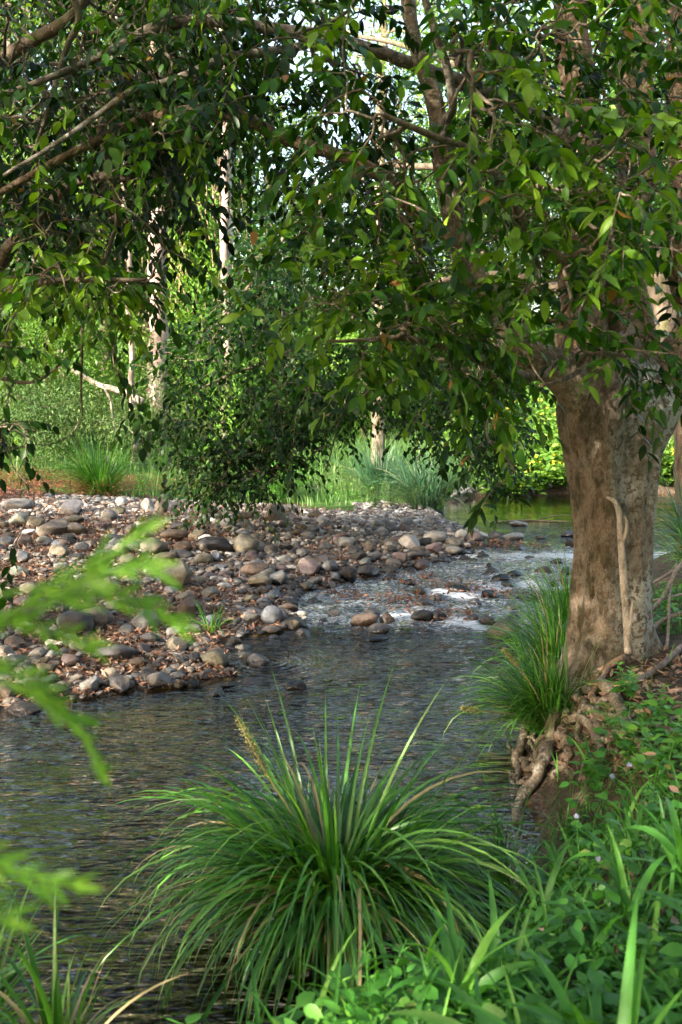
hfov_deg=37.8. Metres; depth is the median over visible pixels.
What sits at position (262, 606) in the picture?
stone
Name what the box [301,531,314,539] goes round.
stone
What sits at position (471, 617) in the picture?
stone
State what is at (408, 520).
stone
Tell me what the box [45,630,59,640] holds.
stone
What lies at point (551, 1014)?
broad leaf grass
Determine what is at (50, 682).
stone
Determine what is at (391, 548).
stone
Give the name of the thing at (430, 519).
stone
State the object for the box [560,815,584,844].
leafy weed
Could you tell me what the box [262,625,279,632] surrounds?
stone
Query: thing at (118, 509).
stone
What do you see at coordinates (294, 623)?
stone
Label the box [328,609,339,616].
stone
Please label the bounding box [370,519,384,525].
stone
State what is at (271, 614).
stone
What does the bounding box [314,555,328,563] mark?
stone
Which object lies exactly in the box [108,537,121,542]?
stone
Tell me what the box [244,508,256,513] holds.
stone
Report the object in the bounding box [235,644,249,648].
stone
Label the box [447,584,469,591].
stone
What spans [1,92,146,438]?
woodland tree
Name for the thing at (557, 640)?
tussock
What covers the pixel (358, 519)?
stone
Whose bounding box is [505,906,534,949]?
leafy weed
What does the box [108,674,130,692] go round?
stone
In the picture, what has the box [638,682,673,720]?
leafy weed
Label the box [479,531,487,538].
stone
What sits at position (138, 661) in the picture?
stone
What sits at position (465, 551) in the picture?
stone
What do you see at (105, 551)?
stone
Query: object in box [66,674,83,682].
stone
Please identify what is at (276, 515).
stone
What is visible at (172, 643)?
stone
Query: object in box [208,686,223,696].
stone
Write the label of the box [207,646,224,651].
stone
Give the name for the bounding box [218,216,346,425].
woodland tree
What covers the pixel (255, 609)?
stone
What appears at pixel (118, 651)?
stone
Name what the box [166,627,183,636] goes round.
stone
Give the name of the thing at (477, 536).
stone
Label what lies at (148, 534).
stone
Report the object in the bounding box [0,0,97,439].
gum tree
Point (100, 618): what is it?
stone
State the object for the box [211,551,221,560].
stone
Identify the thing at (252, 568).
stone
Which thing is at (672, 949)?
ground cover
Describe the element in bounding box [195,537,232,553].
stone
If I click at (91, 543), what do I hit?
stone
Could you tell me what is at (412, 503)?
leafy herb
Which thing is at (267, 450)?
drooping tree
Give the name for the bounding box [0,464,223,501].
rusty groundcover
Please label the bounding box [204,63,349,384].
woodland tree
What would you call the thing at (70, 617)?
stone
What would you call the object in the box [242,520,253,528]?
stone
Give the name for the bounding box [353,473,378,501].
leafy herb
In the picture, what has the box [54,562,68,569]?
stone
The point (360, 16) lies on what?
sky
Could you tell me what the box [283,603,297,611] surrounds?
stone
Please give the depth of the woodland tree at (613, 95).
43.47 m
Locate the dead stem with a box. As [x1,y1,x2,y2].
[606,496,632,654]
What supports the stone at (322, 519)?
on the ground at (536, 798)
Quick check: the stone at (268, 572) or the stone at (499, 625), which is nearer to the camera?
the stone at (499, 625)
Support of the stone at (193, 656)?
on the ground at (536, 798)
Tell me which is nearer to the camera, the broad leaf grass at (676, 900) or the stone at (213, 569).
the broad leaf grass at (676, 900)
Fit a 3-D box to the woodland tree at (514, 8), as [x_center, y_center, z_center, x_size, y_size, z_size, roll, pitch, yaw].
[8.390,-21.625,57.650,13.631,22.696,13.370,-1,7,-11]
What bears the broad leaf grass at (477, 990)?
on the ground at (536, 798)
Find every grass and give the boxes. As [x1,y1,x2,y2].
[1,383,673,507]
[159,571,681,1023]
[356,880,538,1017]
[384,979,617,1023]
[417,872,614,997]
[457,833,574,931]
[474,972,565,1023]
[498,943,650,1023]
[506,836,614,897]
[519,883,681,1023]
[564,825,681,939]
[567,795,659,866]
[603,795,681,892]
[620,888,681,904]
[639,860,681,972]
[641,890,681,979]
[653,997,671,1023]
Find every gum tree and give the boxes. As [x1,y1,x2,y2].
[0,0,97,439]
[0,5,135,408]
[2,1,169,417]
[5,0,241,464]
[147,2,170,452]
[181,122,265,475]
[215,0,278,288]
[257,0,511,464]
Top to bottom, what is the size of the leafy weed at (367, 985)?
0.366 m
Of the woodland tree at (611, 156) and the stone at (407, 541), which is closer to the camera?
the stone at (407, 541)
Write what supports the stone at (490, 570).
on the ground at (536, 798)
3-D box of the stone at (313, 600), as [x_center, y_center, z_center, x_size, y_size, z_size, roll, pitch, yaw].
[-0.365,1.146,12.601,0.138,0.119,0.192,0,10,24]
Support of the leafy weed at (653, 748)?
on the ground at (536, 798)
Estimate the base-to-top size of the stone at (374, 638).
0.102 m
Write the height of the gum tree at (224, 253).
11.327 m
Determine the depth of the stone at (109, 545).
14.90 m
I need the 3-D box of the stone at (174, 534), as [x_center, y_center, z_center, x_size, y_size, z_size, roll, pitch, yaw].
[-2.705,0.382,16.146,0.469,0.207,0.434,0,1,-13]
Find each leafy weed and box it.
[332,939,409,1019]
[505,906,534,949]
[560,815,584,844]
[610,661,642,698]
[610,932,681,1023]
[632,718,681,773]
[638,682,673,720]
[640,771,681,823]
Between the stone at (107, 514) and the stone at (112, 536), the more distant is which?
the stone at (107, 514)
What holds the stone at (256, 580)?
on the ground at (536, 798)
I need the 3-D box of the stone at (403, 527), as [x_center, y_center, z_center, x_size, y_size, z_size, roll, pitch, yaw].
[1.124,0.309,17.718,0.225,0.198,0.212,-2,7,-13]
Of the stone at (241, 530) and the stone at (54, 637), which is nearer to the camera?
the stone at (54, 637)
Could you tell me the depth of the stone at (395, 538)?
16.41 m
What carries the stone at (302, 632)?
on the ground at (536, 798)
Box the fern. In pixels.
[581,701,671,737]
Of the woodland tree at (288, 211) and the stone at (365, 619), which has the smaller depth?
the stone at (365, 619)
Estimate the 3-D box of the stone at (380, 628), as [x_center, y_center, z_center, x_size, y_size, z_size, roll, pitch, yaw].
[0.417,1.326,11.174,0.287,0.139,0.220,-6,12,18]
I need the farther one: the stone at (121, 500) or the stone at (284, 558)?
the stone at (121, 500)
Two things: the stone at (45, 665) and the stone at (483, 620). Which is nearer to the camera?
the stone at (45, 665)
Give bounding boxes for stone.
[0,520,8,528]
[0,533,13,537]
[0,536,14,546]
[0,544,7,550]
[0,633,6,640]
[0,645,13,654]
[0,684,14,698]
[1,498,34,509]
[3,655,26,662]
[4,635,23,646]
[7,701,41,714]
[8,511,27,525]
[9,566,28,577]
[11,609,33,621]
[13,596,26,604]
[14,534,32,546]
[16,551,29,562]
[19,529,35,535]
[19,582,37,593]
[26,516,44,526]
[29,647,46,656]
[36,518,67,536]
[36,536,50,542]
[36,663,52,670]
[37,656,50,662]
[43,539,52,546]
[43,678,54,684]
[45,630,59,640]
[48,683,67,694]
[49,544,69,556]
[51,539,67,546]
[52,540,60,544]
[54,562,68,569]
[56,610,93,634]
[57,499,82,514]
[60,535,75,546]
[60,653,79,666]
[64,533,76,539]
[65,515,83,522]
[65,522,86,534]
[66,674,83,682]
[68,553,84,558]
[69,641,87,651]
[73,542,88,551]
[79,675,99,694]
[81,607,113,628]
[84,540,97,549]
[92,522,107,528]
[94,644,136,659]
[101,509,117,521]
[102,549,112,555]
[102,667,118,678]
[104,577,119,583]
[104,600,117,610]
[105,542,118,548]
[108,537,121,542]
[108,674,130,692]
[109,534,122,539]
[111,543,128,553]
[112,505,125,513]
[115,496,126,504]
[118,554,134,563]
[118,624,134,634]
[123,524,136,533]
[125,601,139,608]
[128,657,148,666]
[130,609,158,631]
[131,541,140,549]
[137,532,151,537]
[137,643,149,653]
[139,668,155,681]
[140,498,154,510]
[140,539,167,553]
[140,633,159,642]
[146,671,170,686]
[154,498,168,512]
[155,552,176,560]
[160,529,187,540]
[160,562,192,586]
[163,667,175,674]
[164,585,178,595]
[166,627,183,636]
[166,637,186,650]
[168,501,183,510]
[170,521,185,528]
[170,549,194,557]
[170,672,185,679]
[173,542,191,550]
[175,591,192,602]
[177,596,195,615]
[187,530,204,540]
[187,679,199,687]
[188,624,201,633]
[189,652,200,662]
[193,576,209,583]
[193,647,205,652]
[194,553,212,563]
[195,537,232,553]
[195,600,202,611]
[198,534,211,538]
[200,649,226,667]
[201,587,219,596]
[202,571,215,577]
[203,505,217,513]
[203,615,218,625]
[205,566,216,572]
[205,681,234,688]
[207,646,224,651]
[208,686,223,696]
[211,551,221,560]
[214,512,225,518]
[214,564,227,569]
[217,583,231,589]
[218,570,232,576]
[220,518,233,526]
[222,525,236,532]
[225,636,241,644]
[233,533,259,552]
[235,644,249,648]
[236,528,251,534]
[238,512,251,520]
[239,652,253,657]
[241,562,268,574]
[241,677,257,683]
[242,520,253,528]
[243,611,259,622]
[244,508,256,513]
[244,595,256,602]
[245,550,258,560]
[246,607,262,613]
[246,653,269,665]
[247,573,272,586]
[256,586,271,594]
[256,597,269,604]
[258,541,265,547]
[258,602,269,609]
[260,568,274,576]
[261,605,282,624]
[262,522,274,526]
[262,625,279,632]
[263,545,277,552]
[264,503,284,521]
[265,525,278,532]
[266,590,280,599]
[269,570,287,585]
[276,554,291,562]
[276,565,288,571]
[277,542,292,549]
[278,521,292,527]
[279,617,307,629]
[281,598,298,604]
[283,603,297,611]
[284,680,308,689]
[285,504,297,512]
[287,574,296,580]
[293,528,304,535]
[295,523,306,529]
[295,628,309,636]
[296,549,307,555]
[297,557,319,575]
[300,581,311,590]
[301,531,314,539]
[306,577,321,584]
[307,510,323,517]
[307,524,319,532]
[307,597,317,602]
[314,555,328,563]
[316,515,327,523]
[318,542,331,549]
[319,560,337,573]
[321,524,334,530]
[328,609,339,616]
[329,572,339,581]
[333,536,340,543]
[336,532,350,536]
[337,536,353,547]
[339,566,356,582]
[346,545,361,553]
[349,551,365,559]
[350,613,378,625]
[352,516,365,522]
[357,564,379,576]
[359,557,370,565]
[363,545,374,551]
[364,607,379,616]
[365,634,388,641]
[366,623,389,633]
[368,552,382,559]
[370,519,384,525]
[376,526,388,535]
[379,510,386,515]
[379,518,390,524]
[379,613,394,622]
[382,573,396,580]
[384,522,395,531]
[384,567,399,573]
[385,540,398,547]
[385,558,400,568]
[387,545,396,551]
[389,536,401,541]
[392,552,407,562]
[397,524,410,531]
[398,534,419,548]
[400,517,412,524]
[403,567,415,572]
[404,550,424,559]
[404,579,416,584]
[410,610,431,621]
[411,529,424,535]
[412,546,425,550]
[412,586,426,594]
[413,559,431,569]
[414,597,433,605]
[419,537,431,545]
[423,530,445,541]
[424,516,436,524]
[426,542,441,554]
[431,610,446,621]
[433,593,446,600]
[437,556,450,562]
[445,546,460,554]
[446,537,462,545]
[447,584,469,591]
[455,529,466,537]
[458,556,470,559]
[462,548,470,553]
[467,531,482,541]
[467,614,479,619]
[468,598,481,604]
[476,554,488,557]
[477,541,488,546]
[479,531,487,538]
[479,615,496,625]
[481,590,499,597]
[485,567,499,574]
[486,562,494,567]
[486,618,521,639]
[487,532,501,539]
[488,531,501,535]
[492,573,510,580]
[501,581,516,587]
[502,532,523,539]
[504,603,520,609]
[507,570,523,576]
[507,612,520,618]
[509,521,527,525]
[514,544,526,550]
[516,595,532,601]
[534,565,552,572]
[536,535,546,538]
[550,558,563,563]
[559,566,571,575]
[561,531,572,536]
[565,539,573,545]
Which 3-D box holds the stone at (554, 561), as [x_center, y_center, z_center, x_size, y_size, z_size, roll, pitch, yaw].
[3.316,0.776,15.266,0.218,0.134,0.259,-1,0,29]
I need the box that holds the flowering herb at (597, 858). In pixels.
[574,814,600,894]
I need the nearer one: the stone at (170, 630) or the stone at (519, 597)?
the stone at (170, 630)
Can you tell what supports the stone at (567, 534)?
on the ground at (536, 798)
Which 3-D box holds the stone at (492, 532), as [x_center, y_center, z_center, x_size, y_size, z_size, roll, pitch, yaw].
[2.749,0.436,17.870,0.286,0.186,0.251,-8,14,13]
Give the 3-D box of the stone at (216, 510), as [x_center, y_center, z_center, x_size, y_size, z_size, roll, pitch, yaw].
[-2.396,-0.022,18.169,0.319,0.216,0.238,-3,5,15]
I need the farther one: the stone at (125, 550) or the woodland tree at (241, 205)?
the woodland tree at (241, 205)
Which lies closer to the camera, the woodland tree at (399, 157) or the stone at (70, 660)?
the stone at (70, 660)
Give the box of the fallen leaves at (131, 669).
[0,489,625,705]
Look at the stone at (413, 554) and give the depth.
15.28 m
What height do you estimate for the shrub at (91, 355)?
5.583 m
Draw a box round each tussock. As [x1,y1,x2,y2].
[0,871,114,1023]
[0,880,184,1023]
[37,428,155,496]
[89,660,593,1023]
[187,598,238,633]
[322,431,427,493]
[362,437,491,511]
[412,766,601,964]
[431,610,652,766]
[450,572,568,689]
[489,545,569,643]
[653,497,681,576]
[654,461,681,544]
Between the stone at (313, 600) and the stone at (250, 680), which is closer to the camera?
the stone at (250, 680)
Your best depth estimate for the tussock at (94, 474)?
20.68 m
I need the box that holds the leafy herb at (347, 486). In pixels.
[338,470,353,494]
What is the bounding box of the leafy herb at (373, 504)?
[359,481,393,507]
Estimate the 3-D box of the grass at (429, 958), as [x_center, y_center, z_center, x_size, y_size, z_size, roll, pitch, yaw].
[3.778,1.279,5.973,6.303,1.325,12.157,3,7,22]
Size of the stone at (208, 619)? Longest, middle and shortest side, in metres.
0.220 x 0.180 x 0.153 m
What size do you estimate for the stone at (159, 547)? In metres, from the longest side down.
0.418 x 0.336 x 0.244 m
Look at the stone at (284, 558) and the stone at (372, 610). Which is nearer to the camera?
the stone at (372, 610)
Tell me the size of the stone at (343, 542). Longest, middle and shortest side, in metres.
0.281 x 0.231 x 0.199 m
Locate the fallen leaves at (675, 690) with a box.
[545,644,681,780]
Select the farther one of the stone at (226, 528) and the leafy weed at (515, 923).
the stone at (226, 528)
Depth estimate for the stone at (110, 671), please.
9.13 m
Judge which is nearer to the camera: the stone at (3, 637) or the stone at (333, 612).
the stone at (3, 637)
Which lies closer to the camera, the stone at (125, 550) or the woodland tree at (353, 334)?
the stone at (125, 550)
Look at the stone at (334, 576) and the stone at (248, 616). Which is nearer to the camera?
the stone at (248, 616)
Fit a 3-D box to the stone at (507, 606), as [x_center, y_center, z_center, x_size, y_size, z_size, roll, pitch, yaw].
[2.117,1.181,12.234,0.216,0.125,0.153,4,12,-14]
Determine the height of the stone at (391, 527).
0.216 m
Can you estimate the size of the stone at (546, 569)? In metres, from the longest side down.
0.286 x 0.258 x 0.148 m
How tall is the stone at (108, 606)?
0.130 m
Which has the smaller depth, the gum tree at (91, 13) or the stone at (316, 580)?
the stone at (316, 580)
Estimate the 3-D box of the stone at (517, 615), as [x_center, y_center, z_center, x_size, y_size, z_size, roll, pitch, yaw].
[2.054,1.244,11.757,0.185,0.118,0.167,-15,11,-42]
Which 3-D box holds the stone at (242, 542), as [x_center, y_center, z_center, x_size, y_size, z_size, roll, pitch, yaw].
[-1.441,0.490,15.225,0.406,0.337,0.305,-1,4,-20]
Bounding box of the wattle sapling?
[0,512,199,944]
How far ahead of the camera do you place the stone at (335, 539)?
16.12 m
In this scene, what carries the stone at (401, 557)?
on the ground at (536, 798)
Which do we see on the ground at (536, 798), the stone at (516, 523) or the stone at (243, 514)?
the stone at (243, 514)
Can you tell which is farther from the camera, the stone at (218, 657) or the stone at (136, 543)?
the stone at (136, 543)
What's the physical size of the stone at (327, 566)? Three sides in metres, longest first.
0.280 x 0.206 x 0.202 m
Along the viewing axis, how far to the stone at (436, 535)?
16.61 m
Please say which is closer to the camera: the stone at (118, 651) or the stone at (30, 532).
the stone at (118, 651)
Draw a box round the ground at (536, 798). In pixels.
[0,288,681,1022]
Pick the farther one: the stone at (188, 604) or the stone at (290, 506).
the stone at (290, 506)
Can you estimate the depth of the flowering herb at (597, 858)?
4.71 m
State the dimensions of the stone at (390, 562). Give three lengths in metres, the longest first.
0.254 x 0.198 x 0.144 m
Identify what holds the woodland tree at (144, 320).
on the ground at (536, 798)
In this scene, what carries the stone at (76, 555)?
on the ground at (536, 798)
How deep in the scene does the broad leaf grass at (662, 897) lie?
2.49 m
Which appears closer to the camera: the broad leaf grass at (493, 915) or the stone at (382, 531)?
the broad leaf grass at (493, 915)
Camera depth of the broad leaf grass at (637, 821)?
4.60 m
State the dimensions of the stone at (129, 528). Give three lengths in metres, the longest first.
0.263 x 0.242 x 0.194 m
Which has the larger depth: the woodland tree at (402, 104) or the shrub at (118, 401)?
the woodland tree at (402, 104)
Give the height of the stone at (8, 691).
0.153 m
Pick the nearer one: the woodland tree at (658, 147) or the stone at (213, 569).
the stone at (213, 569)
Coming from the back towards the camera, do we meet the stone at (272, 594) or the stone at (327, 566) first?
the stone at (327, 566)
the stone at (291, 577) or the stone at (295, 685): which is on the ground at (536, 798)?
the stone at (291, 577)
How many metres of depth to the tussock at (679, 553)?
10.77 m
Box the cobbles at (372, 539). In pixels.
[0,488,495,704]
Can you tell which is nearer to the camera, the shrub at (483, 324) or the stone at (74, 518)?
the stone at (74, 518)
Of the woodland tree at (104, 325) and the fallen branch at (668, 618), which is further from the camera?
the woodland tree at (104, 325)
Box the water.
[0,492,675,1023]
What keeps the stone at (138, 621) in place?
on the ground at (536, 798)
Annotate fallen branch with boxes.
[652,560,681,609]
[653,566,681,584]
[654,611,681,628]
[665,563,677,649]
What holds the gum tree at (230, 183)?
on the ground at (536, 798)
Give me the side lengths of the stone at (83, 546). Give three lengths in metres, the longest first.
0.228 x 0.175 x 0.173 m
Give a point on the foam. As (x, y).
(417, 592)
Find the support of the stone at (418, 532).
on the ground at (536, 798)
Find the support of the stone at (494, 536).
on the ground at (536, 798)
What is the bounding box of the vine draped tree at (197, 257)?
[102,103,265,442]
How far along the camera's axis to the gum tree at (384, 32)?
25.79 m
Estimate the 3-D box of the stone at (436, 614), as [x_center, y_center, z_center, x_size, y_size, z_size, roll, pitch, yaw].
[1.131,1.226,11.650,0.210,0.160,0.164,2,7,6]
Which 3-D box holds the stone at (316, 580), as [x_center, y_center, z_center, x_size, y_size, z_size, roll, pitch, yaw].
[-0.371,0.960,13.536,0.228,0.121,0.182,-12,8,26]
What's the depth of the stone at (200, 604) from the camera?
11.65 m
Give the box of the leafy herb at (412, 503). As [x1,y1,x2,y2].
[407,483,428,508]
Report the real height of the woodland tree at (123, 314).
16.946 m
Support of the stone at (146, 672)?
on the ground at (536, 798)
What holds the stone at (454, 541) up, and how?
on the ground at (536, 798)
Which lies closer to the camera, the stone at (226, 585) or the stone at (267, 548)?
the stone at (226, 585)
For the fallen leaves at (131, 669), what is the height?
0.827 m
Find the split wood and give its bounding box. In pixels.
[611,672,643,686]
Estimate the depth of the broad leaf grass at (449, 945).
3.18 m
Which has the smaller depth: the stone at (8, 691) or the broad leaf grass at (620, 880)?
the broad leaf grass at (620, 880)
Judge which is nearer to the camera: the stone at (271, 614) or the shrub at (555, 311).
the stone at (271, 614)
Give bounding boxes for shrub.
[0,307,84,455]
[0,359,100,473]
[3,272,153,451]
[12,384,156,473]
[60,283,215,433]
[86,363,200,457]
[140,309,270,450]
[218,308,356,437]
[235,462,307,501]
[295,329,446,437]
[423,267,552,390]
[483,279,557,369]
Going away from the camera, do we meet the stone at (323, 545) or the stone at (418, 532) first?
the stone at (323, 545)
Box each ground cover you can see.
[185,583,681,1023]
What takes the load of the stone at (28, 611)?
on the ground at (536, 798)
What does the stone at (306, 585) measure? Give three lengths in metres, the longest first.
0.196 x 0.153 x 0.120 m
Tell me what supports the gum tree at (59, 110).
on the ground at (536, 798)
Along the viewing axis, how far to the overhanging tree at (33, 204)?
6.42 m
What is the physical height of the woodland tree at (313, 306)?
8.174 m
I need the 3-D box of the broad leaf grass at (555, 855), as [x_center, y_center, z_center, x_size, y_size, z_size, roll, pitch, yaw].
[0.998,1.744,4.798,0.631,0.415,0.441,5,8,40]
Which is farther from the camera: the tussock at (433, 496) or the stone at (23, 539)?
the tussock at (433, 496)
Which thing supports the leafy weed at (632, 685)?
on the ground at (536, 798)
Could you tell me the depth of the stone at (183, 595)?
12.09 m
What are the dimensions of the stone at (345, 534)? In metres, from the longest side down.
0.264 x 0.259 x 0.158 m
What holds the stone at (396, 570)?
on the ground at (536, 798)
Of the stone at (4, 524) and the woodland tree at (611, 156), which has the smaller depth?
the stone at (4, 524)
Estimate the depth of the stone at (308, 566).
14.11 m
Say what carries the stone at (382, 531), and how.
on the ground at (536, 798)
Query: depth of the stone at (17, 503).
18.37 m
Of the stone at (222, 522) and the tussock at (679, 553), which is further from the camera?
the stone at (222, 522)
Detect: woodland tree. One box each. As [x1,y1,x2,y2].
[0,0,133,395]
[0,0,242,429]
[0,162,70,415]
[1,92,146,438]
[8,183,110,376]
[39,84,215,384]
[42,0,308,318]
[45,11,230,375]
[58,77,261,402]
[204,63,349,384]
[204,182,320,394]
[216,119,291,300]
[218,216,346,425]
[271,171,310,310]
[272,244,349,350]
[285,217,373,421]
[306,122,491,426]
[324,313,410,443]
[340,54,437,238]
[343,110,437,330]
[366,90,552,315]
[388,0,559,317]
[405,114,557,367]
[417,30,538,250]
[423,79,556,315]
[483,0,669,305]
[487,166,607,325]
[500,0,665,295]
[521,1,670,325]
[547,82,668,204]
[593,17,668,221]
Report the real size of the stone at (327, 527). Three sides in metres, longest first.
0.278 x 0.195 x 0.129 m
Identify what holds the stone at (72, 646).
on the ground at (536, 798)
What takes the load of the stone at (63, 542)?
on the ground at (536, 798)
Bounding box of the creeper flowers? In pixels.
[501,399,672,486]
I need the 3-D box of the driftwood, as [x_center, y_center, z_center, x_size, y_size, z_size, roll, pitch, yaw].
[4.126,0.182,19.940,2.442,0.068,0.928,-4,8,-33]
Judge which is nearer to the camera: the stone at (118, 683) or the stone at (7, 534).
the stone at (118, 683)
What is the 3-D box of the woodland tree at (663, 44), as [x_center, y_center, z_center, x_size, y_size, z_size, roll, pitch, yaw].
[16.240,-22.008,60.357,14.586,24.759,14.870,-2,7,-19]
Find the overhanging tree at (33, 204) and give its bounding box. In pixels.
[0,0,294,609]
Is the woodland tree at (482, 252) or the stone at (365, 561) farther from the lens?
the woodland tree at (482, 252)
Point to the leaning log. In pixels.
(105, 387)
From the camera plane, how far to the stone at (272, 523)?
17.12 m
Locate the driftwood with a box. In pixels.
[486,515,570,522]
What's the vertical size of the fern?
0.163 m
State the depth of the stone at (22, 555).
13.75 m
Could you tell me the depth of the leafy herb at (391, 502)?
21.52 m
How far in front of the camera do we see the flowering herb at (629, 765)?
5.09 m
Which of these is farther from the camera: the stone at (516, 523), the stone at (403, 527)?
the stone at (516, 523)
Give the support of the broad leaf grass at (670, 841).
on the ground at (536, 798)
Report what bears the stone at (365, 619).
on the ground at (536, 798)
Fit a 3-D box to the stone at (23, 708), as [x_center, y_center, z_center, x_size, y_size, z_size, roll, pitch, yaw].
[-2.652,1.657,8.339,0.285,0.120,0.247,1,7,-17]
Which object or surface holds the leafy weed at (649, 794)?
on the ground at (536, 798)
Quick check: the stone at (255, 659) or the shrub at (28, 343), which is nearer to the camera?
the stone at (255, 659)
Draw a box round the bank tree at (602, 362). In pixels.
[0,0,681,823]
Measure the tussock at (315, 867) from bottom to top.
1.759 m
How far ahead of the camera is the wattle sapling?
0.97 m
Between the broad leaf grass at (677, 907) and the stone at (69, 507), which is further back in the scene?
the stone at (69, 507)
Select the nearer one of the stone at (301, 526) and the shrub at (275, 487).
the stone at (301, 526)
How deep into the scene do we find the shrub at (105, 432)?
24.57 m
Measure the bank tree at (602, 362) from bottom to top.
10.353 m
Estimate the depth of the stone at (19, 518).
16.76 m
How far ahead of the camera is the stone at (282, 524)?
17.26 m
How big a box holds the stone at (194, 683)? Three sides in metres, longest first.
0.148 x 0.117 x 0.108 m
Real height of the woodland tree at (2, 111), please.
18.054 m
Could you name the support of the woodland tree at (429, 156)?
on the ground at (536, 798)
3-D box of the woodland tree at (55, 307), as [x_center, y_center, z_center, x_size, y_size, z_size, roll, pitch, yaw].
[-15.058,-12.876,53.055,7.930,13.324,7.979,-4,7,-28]
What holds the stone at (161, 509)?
on the ground at (536, 798)
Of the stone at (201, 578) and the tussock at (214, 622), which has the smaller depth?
the tussock at (214, 622)
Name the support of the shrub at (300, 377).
on the ground at (536, 798)
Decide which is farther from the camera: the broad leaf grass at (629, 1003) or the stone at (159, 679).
the stone at (159, 679)
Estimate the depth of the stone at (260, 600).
12.14 m
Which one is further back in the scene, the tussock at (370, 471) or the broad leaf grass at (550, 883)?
the tussock at (370, 471)
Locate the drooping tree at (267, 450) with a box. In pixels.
[109,30,681,549]
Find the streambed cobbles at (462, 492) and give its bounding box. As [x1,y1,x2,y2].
[449,483,552,496]
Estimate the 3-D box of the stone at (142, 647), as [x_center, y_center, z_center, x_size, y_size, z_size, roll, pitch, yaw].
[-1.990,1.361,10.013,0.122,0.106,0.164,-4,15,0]
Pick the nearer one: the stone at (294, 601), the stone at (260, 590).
the stone at (294, 601)
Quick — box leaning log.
[71,369,144,440]
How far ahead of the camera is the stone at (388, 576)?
13.99 m
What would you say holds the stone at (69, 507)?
on the ground at (536, 798)
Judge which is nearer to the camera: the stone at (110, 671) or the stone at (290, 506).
the stone at (110, 671)
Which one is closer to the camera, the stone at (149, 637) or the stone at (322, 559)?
the stone at (149, 637)
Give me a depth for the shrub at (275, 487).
21.68 m
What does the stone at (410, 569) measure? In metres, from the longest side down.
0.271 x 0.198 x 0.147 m
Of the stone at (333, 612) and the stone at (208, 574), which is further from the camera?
the stone at (208, 574)
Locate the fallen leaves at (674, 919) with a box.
[336,593,681,1016]
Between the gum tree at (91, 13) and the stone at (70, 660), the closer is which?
the stone at (70, 660)
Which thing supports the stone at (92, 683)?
on the ground at (536, 798)
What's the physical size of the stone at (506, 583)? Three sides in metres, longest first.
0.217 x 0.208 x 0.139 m
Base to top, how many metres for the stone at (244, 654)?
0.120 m
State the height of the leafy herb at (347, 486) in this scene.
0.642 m
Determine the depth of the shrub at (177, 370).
30.14 m
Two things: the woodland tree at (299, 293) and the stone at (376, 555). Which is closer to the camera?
the stone at (376, 555)
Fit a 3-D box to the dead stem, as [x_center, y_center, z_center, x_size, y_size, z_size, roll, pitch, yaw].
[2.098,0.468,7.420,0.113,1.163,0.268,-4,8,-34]
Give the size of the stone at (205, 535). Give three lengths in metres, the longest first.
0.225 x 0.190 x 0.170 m
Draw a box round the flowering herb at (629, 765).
[609,763,635,825]
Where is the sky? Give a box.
[2,0,666,312]
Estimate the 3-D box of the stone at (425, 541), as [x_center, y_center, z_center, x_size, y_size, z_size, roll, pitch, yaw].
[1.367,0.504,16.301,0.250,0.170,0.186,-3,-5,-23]
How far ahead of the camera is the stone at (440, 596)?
12.64 m
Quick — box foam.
[302,538,553,623]
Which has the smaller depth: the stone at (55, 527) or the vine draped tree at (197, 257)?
the stone at (55, 527)
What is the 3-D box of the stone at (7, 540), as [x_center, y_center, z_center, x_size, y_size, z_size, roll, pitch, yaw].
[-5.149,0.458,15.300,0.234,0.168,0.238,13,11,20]
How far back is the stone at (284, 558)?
14.77 m
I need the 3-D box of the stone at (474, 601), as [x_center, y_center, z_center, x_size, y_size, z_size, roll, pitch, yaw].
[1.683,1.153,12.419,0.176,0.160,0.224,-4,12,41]
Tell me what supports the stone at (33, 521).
on the ground at (536, 798)
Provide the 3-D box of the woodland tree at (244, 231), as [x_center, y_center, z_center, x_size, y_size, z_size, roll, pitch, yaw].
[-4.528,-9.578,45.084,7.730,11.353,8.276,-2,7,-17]
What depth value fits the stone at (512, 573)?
14.28 m
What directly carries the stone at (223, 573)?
on the ground at (536, 798)
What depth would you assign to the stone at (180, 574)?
12.91 m
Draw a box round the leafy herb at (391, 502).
[376,480,411,505]
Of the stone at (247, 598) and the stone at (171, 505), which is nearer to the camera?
the stone at (247, 598)
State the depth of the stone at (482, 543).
16.60 m
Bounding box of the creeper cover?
[434,358,673,496]
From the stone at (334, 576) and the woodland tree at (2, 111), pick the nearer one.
the stone at (334, 576)
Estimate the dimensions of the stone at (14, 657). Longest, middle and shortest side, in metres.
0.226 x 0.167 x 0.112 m
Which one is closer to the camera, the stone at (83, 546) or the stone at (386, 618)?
the stone at (386, 618)
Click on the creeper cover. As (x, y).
(549, 472)
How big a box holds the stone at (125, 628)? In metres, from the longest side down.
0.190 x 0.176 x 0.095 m
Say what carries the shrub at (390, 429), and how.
on the ground at (536, 798)
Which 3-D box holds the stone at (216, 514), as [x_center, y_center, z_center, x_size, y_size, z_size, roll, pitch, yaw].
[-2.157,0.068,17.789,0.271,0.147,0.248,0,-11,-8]
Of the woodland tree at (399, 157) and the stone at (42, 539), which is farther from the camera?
the woodland tree at (399, 157)

